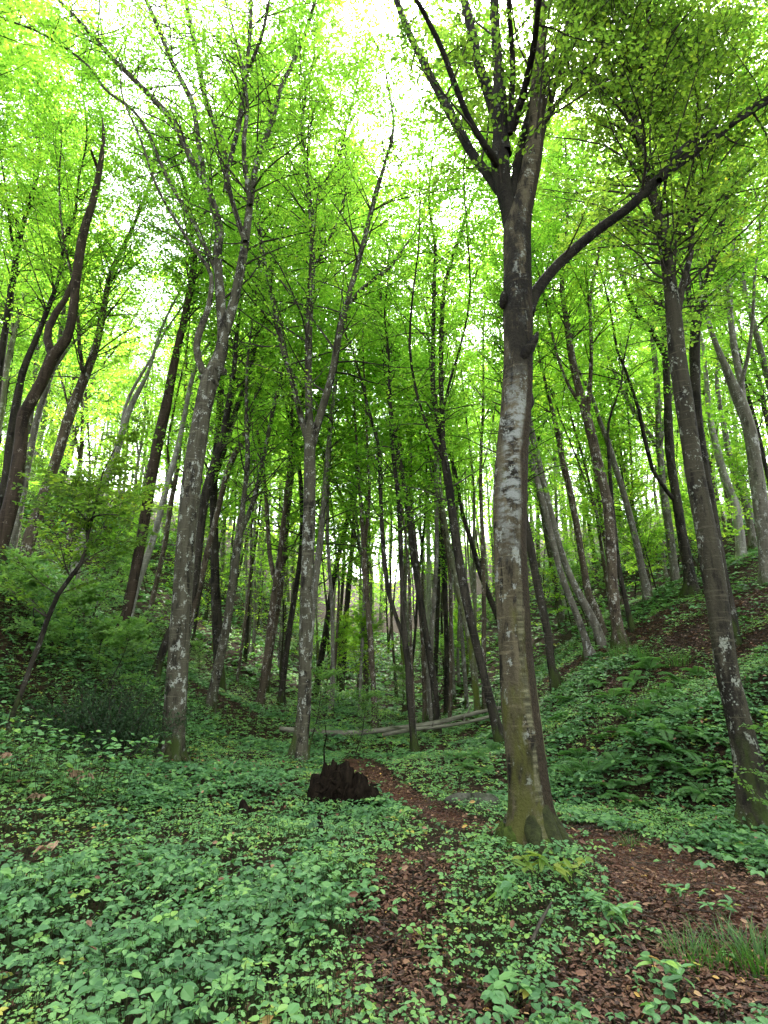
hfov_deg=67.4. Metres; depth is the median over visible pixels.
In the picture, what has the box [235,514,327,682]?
young beech
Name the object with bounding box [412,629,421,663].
young beech
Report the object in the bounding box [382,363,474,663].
forest tree
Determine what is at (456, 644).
young beech
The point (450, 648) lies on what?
forest tree
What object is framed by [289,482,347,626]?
forest tree
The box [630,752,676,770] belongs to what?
fern
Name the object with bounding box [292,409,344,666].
forest tree
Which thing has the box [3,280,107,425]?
forest tree
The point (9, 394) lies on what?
forest tree
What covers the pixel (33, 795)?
woodland herb
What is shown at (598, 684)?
fern
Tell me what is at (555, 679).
beech tree
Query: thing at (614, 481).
young beech
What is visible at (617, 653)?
grass tuft
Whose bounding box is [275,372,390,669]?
forest tree
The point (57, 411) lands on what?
forest tree
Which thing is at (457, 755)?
fern
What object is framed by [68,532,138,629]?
young beech
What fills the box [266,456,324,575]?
forest tree
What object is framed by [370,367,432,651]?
forest tree
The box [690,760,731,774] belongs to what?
fern
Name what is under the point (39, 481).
young beech
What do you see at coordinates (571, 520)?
young beech
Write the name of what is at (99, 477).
young beech
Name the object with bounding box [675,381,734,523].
forest tree
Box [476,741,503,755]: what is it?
fern
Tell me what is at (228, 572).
young beech
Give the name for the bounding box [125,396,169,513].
forest tree
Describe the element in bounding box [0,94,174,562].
beech tree
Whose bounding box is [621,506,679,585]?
young beech
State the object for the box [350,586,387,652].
young beech
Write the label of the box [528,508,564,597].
young beech
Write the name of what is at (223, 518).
forest tree
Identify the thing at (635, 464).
forest tree
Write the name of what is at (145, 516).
beech tree
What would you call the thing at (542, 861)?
woodland herb
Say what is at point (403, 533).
forest tree
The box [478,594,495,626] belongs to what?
young beech
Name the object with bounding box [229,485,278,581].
forest tree
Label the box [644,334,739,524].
forest tree
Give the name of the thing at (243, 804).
stump
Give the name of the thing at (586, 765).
fern
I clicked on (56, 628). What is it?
young beech
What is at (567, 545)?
young beech
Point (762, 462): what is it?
young beech
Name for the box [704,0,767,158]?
forest tree
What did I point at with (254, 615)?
forest tree
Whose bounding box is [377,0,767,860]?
beech tree
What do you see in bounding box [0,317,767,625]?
wood
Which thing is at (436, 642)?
beech tree
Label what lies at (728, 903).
woodland herb
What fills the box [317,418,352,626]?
forest tree
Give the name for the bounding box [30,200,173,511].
forest tree
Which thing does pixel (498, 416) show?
forest tree
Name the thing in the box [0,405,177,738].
beech sapling
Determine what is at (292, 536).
forest tree
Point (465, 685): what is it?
beech tree
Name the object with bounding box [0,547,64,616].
young beech
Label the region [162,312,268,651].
forest tree
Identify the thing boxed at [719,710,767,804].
young beech
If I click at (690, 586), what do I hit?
beech tree
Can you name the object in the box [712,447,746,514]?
young beech
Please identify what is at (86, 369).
beech tree
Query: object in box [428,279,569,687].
forest tree
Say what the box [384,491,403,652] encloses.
forest tree
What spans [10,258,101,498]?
forest tree
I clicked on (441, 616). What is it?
forest tree
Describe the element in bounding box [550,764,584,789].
fern
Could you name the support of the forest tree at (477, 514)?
on the ground at (748, 569)
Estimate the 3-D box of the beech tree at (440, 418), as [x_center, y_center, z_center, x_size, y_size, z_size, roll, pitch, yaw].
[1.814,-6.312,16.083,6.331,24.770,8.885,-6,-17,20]
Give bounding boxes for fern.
[442,753,469,761]
[451,759,477,770]
[460,748,488,760]
[468,765,497,777]
[474,728,490,736]
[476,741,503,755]
[546,712,574,722]
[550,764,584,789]
[553,694,580,704]
[555,724,585,739]
[558,748,593,758]
[560,758,601,778]
[577,703,607,716]
[586,680,609,687]
[586,733,610,742]
[589,687,634,699]
[589,779,636,789]
[593,751,631,771]
[599,790,657,811]
[603,723,635,736]
[605,705,648,721]
[614,727,666,749]
[617,670,649,689]
[617,772,663,787]
[627,699,666,712]
[628,657,669,670]
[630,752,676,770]
[641,718,678,740]
[644,736,702,765]
[647,682,685,699]
[654,816,685,822]
[657,672,698,687]
[658,762,702,773]
[668,701,704,721]
[675,726,708,741]
[679,782,729,804]
[680,666,710,676]
[688,726,730,748]
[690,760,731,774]
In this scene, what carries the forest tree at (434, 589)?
on the ground at (748, 569)
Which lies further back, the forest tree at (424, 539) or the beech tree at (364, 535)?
the forest tree at (424, 539)
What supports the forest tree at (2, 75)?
on the ground at (748, 569)
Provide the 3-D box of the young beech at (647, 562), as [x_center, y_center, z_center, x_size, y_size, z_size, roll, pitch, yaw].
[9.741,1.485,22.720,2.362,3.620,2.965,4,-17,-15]
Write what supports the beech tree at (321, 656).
on the ground at (748, 569)
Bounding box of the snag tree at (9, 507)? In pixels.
[0,117,104,568]
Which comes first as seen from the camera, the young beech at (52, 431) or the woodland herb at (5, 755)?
the woodland herb at (5, 755)
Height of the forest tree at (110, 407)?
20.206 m
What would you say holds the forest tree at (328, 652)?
on the ground at (748, 569)
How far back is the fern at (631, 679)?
12.03 m
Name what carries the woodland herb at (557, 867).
on the ground at (748, 569)
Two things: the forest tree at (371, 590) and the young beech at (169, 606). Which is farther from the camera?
the forest tree at (371, 590)
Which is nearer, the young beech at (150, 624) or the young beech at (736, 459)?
the young beech at (150, 624)
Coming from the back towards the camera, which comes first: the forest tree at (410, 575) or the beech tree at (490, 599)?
the forest tree at (410, 575)
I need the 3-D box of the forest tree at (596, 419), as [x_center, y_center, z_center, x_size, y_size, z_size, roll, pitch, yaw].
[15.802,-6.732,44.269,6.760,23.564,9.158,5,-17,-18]
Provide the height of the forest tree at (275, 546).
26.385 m
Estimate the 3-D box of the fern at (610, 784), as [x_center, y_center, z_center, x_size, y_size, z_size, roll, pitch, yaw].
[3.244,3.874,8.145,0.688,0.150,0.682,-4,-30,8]
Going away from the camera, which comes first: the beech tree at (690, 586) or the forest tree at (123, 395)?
the beech tree at (690, 586)
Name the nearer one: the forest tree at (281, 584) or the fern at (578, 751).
the fern at (578, 751)
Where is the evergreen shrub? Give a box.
[0,666,204,763]
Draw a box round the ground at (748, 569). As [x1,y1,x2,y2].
[0,465,767,1023]
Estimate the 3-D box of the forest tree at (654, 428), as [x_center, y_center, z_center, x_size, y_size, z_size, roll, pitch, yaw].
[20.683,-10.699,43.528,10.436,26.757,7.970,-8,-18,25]
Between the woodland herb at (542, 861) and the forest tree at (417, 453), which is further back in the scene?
the forest tree at (417, 453)
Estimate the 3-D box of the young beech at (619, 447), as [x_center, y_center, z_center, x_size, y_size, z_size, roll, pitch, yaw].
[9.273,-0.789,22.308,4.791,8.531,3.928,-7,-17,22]
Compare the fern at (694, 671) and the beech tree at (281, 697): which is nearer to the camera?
the fern at (694, 671)
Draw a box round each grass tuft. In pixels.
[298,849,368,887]
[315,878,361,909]
[599,642,628,656]
[611,833,649,846]
[628,642,656,659]
[643,922,749,977]
[660,647,694,666]
[664,907,767,980]
[700,912,767,982]
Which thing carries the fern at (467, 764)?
on the ground at (748, 569)
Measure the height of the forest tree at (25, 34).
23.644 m
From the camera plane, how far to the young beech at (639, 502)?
37.38 m
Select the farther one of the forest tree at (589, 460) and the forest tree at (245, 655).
the forest tree at (589, 460)
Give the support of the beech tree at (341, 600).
on the ground at (748, 569)
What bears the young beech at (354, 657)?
on the ground at (748, 569)
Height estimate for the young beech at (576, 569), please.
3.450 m
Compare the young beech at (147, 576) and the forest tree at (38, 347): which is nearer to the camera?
the young beech at (147, 576)
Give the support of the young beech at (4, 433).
on the ground at (748, 569)
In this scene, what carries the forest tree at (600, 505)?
on the ground at (748, 569)
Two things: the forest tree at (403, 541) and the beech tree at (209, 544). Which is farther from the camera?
the forest tree at (403, 541)
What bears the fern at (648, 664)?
on the ground at (748, 569)
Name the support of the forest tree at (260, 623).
on the ground at (748, 569)
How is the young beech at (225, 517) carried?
on the ground at (748, 569)
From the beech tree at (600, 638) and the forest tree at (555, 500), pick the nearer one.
the beech tree at (600, 638)
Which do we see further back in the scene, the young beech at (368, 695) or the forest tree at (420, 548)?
the forest tree at (420, 548)
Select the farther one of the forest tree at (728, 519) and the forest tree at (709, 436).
the forest tree at (709, 436)
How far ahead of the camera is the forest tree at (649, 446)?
46.73 m
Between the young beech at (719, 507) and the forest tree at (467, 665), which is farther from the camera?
the forest tree at (467, 665)
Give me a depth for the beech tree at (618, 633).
17.64 m
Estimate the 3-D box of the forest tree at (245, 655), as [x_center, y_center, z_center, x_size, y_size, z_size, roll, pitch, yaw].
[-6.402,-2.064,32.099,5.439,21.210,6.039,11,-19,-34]
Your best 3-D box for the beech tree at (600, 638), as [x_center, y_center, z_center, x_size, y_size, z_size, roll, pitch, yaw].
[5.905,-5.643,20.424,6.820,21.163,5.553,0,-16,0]
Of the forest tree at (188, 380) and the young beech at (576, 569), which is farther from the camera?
the forest tree at (188, 380)
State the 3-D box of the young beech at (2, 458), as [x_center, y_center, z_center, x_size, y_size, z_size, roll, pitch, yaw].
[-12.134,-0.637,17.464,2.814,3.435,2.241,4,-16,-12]
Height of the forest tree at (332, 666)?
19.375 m
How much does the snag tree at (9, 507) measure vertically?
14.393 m
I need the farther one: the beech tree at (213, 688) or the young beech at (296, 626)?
the young beech at (296, 626)
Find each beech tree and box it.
[0,0,161,509]
[0,0,369,766]
[0,4,106,402]
[0,17,205,568]
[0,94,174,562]
[67,74,265,596]
[107,164,253,639]
[110,79,260,652]
[125,206,275,625]
[143,155,347,685]
[163,3,348,716]
[170,141,344,636]
[173,0,491,767]
[219,194,356,706]
[229,221,361,705]
[268,182,404,720]
[277,124,492,752]
[291,263,412,693]
[303,247,418,728]
[316,331,397,691]
[321,374,385,688]
[329,359,401,711]
[337,264,480,715]
[348,274,439,722]
[351,300,492,708]
[353,0,552,745]
[366,324,478,717]
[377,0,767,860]
[392,234,497,623]
[402,328,474,633]
[407,0,612,661]
[412,350,489,682]
[416,129,639,693]
[451,77,672,653]
[452,94,607,649]
[465,178,609,637]
[507,0,767,840]
[522,89,652,603]
[535,85,744,599]
[536,167,703,632]
[586,0,767,646]
[599,281,689,578]
[600,0,767,588]
[621,125,765,558]
[650,133,757,551]
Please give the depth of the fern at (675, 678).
11.28 m
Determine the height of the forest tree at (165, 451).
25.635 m
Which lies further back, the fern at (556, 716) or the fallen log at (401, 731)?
the fallen log at (401, 731)
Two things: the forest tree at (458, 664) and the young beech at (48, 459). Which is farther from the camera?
the young beech at (48, 459)
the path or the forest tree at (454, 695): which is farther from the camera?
the forest tree at (454, 695)
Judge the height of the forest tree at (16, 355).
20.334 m
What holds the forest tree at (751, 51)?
on the ground at (748, 569)
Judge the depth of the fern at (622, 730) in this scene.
8.74 m
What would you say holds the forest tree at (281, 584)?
on the ground at (748, 569)
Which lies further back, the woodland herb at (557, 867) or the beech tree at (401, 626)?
the beech tree at (401, 626)
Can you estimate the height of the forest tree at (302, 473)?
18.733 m
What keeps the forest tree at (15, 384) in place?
on the ground at (748, 569)
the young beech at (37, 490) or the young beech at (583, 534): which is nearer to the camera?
the young beech at (37, 490)
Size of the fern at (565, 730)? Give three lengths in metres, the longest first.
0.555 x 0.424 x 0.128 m
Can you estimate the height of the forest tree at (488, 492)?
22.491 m
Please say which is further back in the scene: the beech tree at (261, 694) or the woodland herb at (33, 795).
the beech tree at (261, 694)
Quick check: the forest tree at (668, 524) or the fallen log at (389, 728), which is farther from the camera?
the forest tree at (668, 524)
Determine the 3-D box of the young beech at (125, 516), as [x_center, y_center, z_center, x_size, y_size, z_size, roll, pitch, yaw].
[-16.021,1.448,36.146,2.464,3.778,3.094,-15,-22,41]
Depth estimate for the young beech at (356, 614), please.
23.79 m
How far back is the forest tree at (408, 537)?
31.86 m
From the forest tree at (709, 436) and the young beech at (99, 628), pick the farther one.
the forest tree at (709, 436)
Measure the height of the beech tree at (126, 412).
20.812 m
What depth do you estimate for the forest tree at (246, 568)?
35.72 m
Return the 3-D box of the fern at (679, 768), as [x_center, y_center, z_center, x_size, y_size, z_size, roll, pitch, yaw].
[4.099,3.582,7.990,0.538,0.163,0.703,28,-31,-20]
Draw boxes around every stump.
[237,799,250,818]
[307,721,380,811]
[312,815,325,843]
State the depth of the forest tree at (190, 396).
40.13 m
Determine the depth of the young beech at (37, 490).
28.62 m
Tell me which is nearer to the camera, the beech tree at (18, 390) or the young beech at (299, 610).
the beech tree at (18, 390)
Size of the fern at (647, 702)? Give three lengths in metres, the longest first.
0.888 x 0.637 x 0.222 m
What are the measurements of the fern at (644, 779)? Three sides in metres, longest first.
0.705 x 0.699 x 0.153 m
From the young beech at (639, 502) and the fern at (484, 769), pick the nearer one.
the fern at (484, 769)
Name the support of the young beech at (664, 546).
on the ground at (748, 569)
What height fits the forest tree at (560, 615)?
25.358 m
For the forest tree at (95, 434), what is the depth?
41.57 m
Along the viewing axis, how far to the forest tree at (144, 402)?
39.25 m
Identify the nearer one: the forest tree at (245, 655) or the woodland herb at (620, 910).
the woodland herb at (620, 910)
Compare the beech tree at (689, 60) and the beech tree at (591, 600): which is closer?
the beech tree at (689, 60)
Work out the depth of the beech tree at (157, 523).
20.17 m
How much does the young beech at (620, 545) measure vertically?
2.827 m
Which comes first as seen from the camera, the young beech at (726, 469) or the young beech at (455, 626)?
the young beech at (455, 626)
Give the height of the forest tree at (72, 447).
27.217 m
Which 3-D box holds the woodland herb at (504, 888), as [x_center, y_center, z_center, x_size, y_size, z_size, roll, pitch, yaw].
[0.780,2.547,3.737,0.173,0.316,0.296,-10,-19,32]
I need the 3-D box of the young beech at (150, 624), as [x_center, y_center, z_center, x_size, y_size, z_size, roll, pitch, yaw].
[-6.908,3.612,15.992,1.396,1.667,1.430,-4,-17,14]
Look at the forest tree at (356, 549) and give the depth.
50.09 m
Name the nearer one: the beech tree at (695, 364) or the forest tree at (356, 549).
the beech tree at (695, 364)
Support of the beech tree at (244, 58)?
on the ground at (748, 569)
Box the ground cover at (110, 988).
[0,496,767,1023]
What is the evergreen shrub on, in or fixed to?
on the ground at (748, 569)
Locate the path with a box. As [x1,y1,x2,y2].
[342,759,767,970]
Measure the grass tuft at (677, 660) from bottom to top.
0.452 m
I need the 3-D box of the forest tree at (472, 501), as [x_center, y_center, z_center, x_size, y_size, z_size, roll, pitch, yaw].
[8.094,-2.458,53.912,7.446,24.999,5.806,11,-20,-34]
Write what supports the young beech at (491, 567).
on the ground at (748, 569)
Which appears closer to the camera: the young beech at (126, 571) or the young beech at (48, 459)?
the young beech at (126, 571)
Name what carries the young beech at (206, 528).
on the ground at (748, 569)
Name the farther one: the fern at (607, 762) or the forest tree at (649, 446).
the forest tree at (649, 446)
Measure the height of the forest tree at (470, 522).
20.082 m
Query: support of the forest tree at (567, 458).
on the ground at (748, 569)
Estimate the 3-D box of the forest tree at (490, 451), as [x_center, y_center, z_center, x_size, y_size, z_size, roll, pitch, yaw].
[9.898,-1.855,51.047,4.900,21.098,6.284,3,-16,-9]
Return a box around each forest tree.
[0,0,73,61]
[0,0,74,228]
[0,0,80,216]
[0,91,109,433]
[0,122,65,378]
[0,192,151,566]
[0,237,33,436]
[0,238,50,443]
[1,324,34,443]
[2,334,43,443]
[3,184,101,437]
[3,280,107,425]
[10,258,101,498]
[27,340,106,497]
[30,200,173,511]
[40,308,135,477]
[49,332,140,514]
[51,242,143,507]
[78,330,146,513]
[90,308,183,552]
[94,313,159,518]
[101,0,358,692]
[122,323,214,534]
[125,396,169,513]
[127,245,278,603]
[143,300,208,533]
[147,287,255,533]
[149,336,208,490]
[153,344,230,494]
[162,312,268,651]
[174,392,233,559]
[193,289,282,658]
[204,331,276,620]
[205,435,237,564]
[206,173,414,584]
[206,338,303,684]
[208,118,384,693]
[209,391,244,564]
[210,408,245,565]
[219,433,276,537]
[224,409,286,632]
[225,333,280,642]
[225,339,280,598]
[228,325,285,655]
[228,331,315,633]
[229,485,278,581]
[231,283,430,706]
[234,335,286,663]
[237,451,284,626]
[251,433,303,637]
[262,423,298,644]
[266,263,399,712]
[266,391,300,667]
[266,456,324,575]
[267,364,336,522]
[268,448,297,525]
[270,408,380,624]
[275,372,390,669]
[287,470,371,603]
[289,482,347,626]
[290,434,346,669]
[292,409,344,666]
[296,100,459,737]
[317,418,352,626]
[317,424,387,614]
[322,452,393,598]
[325,295,450,714]
[336,358,393,694]
[337,353,387,685]
[341,215,488,719]
[356,303,498,723]
[358,465,414,648]
[359,331,421,636]
[360,334,437,696]
[367,186,494,720]
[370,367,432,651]
[372,405,425,612]
[372,434,442,576]
[375,429,447,668]
[381,416,400,647]
[381,457,463,641]
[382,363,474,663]
[384,477,421,630]
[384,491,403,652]
[385,344,464,600]
[387,462,451,660]
[392,506,419,643]
[395,410,443,607]
[400,247,498,704]
[412,460,485,597]
[416,424,485,690]
[419,353,495,687]
[420,192,536,713]
[421,389,488,677]
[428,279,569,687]
[432,463,485,615]
[446,393,492,575]
[454,377,495,602]
[455,451,491,537]
[459,236,618,627]
[460,372,488,580]
[460,415,486,562]
[462,435,488,563]
[463,347,495,602]
[464,330,569,474]
[468,371,532,517]
[469,327,549,473]
[471,372,547,585]
[471,392,498,494]
[475,426,495,519]
[477,301,614,616]
[483,379,591,545]
[491,285,654,612]
[495,369,565,587]
[527,418,575,552]
[531,356,583,571]
[535,280,677,607]
[540,360,597,552]
[548,133,756,583]
[550,257,728,589]
[552,305,635,564]
[553,290,652,480]
[572,396,638,510]
[585,285,652,539]
[590,242,688,481]
[593,318,653,541]
[606,402,647,532]
[616,297,708,528]
[619,1,767,221]
[626,367,679,532]
[641,334,688,515]
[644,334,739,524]
[646,291,767,517]
[647,260,767,433]
[648,205,742,528]
[649,411,682,481]
[650,135,767,483]
[657,290,763,538]
[668,55,767,387]
[672,354,727,486]
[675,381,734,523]
[675,383,727,493]
[681,7,767,405]
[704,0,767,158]
[706,290,767,485]
[711,237,767,443]
[734,108,764,145]
[741,240,767,432]
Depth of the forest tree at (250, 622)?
29.64 m
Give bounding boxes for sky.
[0,0,767,582]
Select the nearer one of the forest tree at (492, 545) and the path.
the path
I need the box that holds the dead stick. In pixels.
[530,901,551,943]
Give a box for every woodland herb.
[0,752,12,761]
[26,792,45,805]
[32,839,60,862]
[64,768,93,791]
[482,968,542,1007]
[484,873,518,928]
[511,848,552,891]
[548,856,593,896]
[593,883,641,926]
[636,951,696,998]
[659,883,707,906]
[697,895,740,916]
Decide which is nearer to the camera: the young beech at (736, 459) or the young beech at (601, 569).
the young beech at (736, 459)
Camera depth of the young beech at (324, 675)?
13.80 m
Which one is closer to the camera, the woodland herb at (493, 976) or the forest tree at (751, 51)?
the woodland herb at (493, 976)
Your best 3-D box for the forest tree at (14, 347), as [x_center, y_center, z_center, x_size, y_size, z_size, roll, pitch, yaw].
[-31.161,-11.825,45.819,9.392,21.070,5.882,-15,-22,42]
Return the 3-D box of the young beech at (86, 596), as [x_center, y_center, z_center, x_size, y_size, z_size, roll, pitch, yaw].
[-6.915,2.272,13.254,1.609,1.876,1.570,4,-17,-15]
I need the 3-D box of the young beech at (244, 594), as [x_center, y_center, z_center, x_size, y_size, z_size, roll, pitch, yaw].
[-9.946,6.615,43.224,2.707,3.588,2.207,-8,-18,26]
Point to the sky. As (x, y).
(514, 2)
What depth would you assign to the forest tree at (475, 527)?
55.65 m
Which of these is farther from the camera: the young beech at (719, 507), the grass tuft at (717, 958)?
the young beech at (719, 507)
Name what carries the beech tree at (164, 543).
on the ground at (748, 569)
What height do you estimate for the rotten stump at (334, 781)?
1.537 m
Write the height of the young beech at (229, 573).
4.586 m
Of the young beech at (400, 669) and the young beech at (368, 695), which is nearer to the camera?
the young beech at (368, 695)
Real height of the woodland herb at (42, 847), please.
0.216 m
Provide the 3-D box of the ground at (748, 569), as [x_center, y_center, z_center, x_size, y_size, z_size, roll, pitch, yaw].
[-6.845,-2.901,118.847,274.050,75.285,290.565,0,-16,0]
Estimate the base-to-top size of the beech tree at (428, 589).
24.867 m
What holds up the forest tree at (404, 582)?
on the ground at (748, 569)
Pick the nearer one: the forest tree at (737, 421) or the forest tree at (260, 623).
the forest tree at (737, 421)
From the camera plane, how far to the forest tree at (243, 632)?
24.45 m
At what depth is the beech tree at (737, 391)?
17.58 m
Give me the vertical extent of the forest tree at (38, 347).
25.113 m
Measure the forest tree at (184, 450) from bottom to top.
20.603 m
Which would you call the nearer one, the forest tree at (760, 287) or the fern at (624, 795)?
the fern at (624, 795)
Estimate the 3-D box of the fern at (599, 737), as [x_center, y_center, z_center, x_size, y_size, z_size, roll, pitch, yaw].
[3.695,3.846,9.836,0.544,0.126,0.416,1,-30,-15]
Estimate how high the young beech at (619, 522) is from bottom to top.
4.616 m
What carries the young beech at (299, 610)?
on the ground at (748, 569)
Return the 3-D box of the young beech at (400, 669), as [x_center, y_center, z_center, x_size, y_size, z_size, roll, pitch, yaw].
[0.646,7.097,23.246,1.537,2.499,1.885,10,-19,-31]
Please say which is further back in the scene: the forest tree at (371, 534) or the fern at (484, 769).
the forest tree at (371, 534)
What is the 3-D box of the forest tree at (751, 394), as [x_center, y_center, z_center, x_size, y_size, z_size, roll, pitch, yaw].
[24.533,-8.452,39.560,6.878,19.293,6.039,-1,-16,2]
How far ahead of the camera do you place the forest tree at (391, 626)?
31.77 m
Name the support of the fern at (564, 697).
on the ground at (748, 569)
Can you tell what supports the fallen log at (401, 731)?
on the ground at (748, 569)
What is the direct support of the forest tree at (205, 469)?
on the ground at (748, 569)
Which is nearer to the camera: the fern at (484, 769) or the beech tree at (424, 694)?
the fern at (484, 769)
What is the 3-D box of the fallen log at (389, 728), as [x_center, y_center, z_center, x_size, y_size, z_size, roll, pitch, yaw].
[0.752,6.072,16.985,7.571,0.982,0.205,2,-16,-5]
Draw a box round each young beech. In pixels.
[0,434,39,491]
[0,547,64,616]
[0,550,74,642]
[1,409,10,473]
[19,611,85,677]
[20,468,171,608]
[25,470,60,522]
[27,459,63,503]
[28,415,71,501]
[34,443,68,494]
[50,571,121,643]
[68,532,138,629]
[75,611,125,671]
[85,465,116,519]
[92,605,158,705]
[107,530,164,593]
[109,614,168,665]
[110,507,150,556]
[114,557,144,595]
[119,479,172,544]
[121,513,162,581]
[125,503,164,541]
[147,493,229,650]
[147,586,205,626]
[152,490,178,549]
[163,474,263,652]
[189,635,212,677]
[219,548,248,602]
[220,553,248,597]
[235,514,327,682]
[239,526,293,627]
[239,580,264,610]
[283,616,298,662]
[284,588,323,642]
[287,654,360,751]
[312,627,327,662]
[313,605,361,696]
[335,601,408,710]
[335,610,362,685]
[338,678,399,758]
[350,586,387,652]
[385,657,419,716]
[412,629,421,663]
[434,613,491,665]
[434,635,468,697]
[439,594,486,676]
[457,596,481,656]
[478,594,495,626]
[480,505,550,625]
[487,553,494,591]
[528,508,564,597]
[538,565,552,591]
[539,531,597,625]
[542,484,602,592]
[543,555,603,629]
[558,391,685,574]
[561,497,618,591]
[569,542,596,571]
[576,490,604,564]
[586,549,621,585]
[589,532,605,557]
[591,497,633,558]
[608,467,647,558]
[613,471,662,568]
[615,496,676,592]
[618,537,633,573]
[619,518,674,597]
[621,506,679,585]
[643,473,690,524]
[643,493,723,572]
[646,506,662,532]
[647,446,683,515]
[648,466,752,540]
[664,520,699,569]
[686,499,737,574]
[707,425,749,505]
[709,442,767,516]
[711,424,767,513]
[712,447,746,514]
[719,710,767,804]
[735,447,767,496]
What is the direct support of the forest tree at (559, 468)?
on the ground at (748, 569)
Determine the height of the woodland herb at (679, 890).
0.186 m
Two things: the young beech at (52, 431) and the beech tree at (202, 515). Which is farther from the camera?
the young beech at (52, 431)
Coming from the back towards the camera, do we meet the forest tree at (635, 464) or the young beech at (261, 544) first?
the forest tree at (635, 464)
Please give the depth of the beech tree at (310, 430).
15.10 m
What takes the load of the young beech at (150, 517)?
on the ground at (748, 569)
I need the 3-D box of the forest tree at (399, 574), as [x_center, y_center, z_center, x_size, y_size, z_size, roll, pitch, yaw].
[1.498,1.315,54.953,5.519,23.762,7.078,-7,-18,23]
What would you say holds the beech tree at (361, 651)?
on the ground at (748, 569)
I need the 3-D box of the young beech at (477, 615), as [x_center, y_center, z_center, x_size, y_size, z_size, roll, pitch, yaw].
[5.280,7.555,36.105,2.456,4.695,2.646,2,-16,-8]
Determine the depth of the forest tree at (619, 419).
54.66 m
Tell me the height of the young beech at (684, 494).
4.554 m
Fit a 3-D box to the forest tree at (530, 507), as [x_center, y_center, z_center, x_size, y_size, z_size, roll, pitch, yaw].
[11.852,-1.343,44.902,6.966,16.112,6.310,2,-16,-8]
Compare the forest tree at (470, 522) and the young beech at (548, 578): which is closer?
the young beech at (548, 578)
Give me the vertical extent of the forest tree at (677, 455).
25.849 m
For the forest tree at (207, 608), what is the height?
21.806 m
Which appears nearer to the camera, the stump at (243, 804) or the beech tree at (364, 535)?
the stump at (243, 804)
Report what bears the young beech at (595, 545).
on the ground at (748, 569)
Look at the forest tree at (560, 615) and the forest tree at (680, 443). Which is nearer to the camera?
the forest tree at (560, 615)
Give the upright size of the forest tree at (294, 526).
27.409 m
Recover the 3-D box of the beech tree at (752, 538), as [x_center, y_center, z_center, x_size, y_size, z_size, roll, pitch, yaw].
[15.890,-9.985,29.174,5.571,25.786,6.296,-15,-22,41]
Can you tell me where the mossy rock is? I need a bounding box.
[444,792,499,809]
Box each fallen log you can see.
[279,702,500,735]
[382,703,501,736]
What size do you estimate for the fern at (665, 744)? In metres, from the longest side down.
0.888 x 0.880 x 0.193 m
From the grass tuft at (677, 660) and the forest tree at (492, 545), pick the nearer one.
the grass tuft at (677, 660)
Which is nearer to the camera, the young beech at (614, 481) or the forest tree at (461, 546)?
the young beech at (614, 481)
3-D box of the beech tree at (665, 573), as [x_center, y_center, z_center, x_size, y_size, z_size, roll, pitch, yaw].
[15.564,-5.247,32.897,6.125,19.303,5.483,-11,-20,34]
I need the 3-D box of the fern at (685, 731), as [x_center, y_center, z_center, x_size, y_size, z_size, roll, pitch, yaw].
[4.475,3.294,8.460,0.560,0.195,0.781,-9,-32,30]
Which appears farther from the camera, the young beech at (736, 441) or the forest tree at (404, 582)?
the forest tree at (404, 582)
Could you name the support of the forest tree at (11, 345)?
on the ground at (748, 569)
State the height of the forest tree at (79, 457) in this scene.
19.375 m
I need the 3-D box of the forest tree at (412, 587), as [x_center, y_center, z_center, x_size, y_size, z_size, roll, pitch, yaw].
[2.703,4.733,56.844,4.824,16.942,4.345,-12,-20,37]
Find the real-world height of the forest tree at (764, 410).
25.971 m
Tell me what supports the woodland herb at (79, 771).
on the ground at (748, 569)
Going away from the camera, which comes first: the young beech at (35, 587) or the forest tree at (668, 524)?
the young beech at (35, 587)
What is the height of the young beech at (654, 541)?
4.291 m
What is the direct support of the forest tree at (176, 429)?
on the ground at (748, 569)
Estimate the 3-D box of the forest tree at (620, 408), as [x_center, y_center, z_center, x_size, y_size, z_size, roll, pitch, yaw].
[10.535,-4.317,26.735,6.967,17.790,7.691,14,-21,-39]
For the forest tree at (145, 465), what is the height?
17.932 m
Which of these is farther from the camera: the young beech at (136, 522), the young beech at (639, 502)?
the young beech at (639, 502)
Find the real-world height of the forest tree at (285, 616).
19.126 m
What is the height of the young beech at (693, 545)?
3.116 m
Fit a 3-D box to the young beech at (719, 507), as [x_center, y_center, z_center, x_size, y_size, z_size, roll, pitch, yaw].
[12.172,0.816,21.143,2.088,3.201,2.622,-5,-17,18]
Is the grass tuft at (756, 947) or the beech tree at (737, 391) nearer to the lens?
the grass tuft at (756, 947)
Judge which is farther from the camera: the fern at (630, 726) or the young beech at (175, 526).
the young beech at (175, 526)
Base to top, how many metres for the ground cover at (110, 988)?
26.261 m
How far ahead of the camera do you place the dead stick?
3.52 m
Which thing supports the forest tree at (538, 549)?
on the ground at (748, 569)
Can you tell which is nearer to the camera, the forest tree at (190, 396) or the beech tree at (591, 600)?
the beech tree at (591, 600)
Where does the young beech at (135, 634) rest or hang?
on the ground at (748, 569)
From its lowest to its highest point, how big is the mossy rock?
0.329 m
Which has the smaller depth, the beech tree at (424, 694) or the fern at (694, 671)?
the fern at (694, 671)
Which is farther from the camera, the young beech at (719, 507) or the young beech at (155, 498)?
the young beech at (155, 498)
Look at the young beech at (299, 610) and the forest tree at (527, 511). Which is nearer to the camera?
the young beech at (299, 610)
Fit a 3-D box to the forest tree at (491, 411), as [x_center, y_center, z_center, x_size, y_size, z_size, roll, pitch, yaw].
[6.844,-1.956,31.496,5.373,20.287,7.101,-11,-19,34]
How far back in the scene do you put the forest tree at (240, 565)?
34.37 m

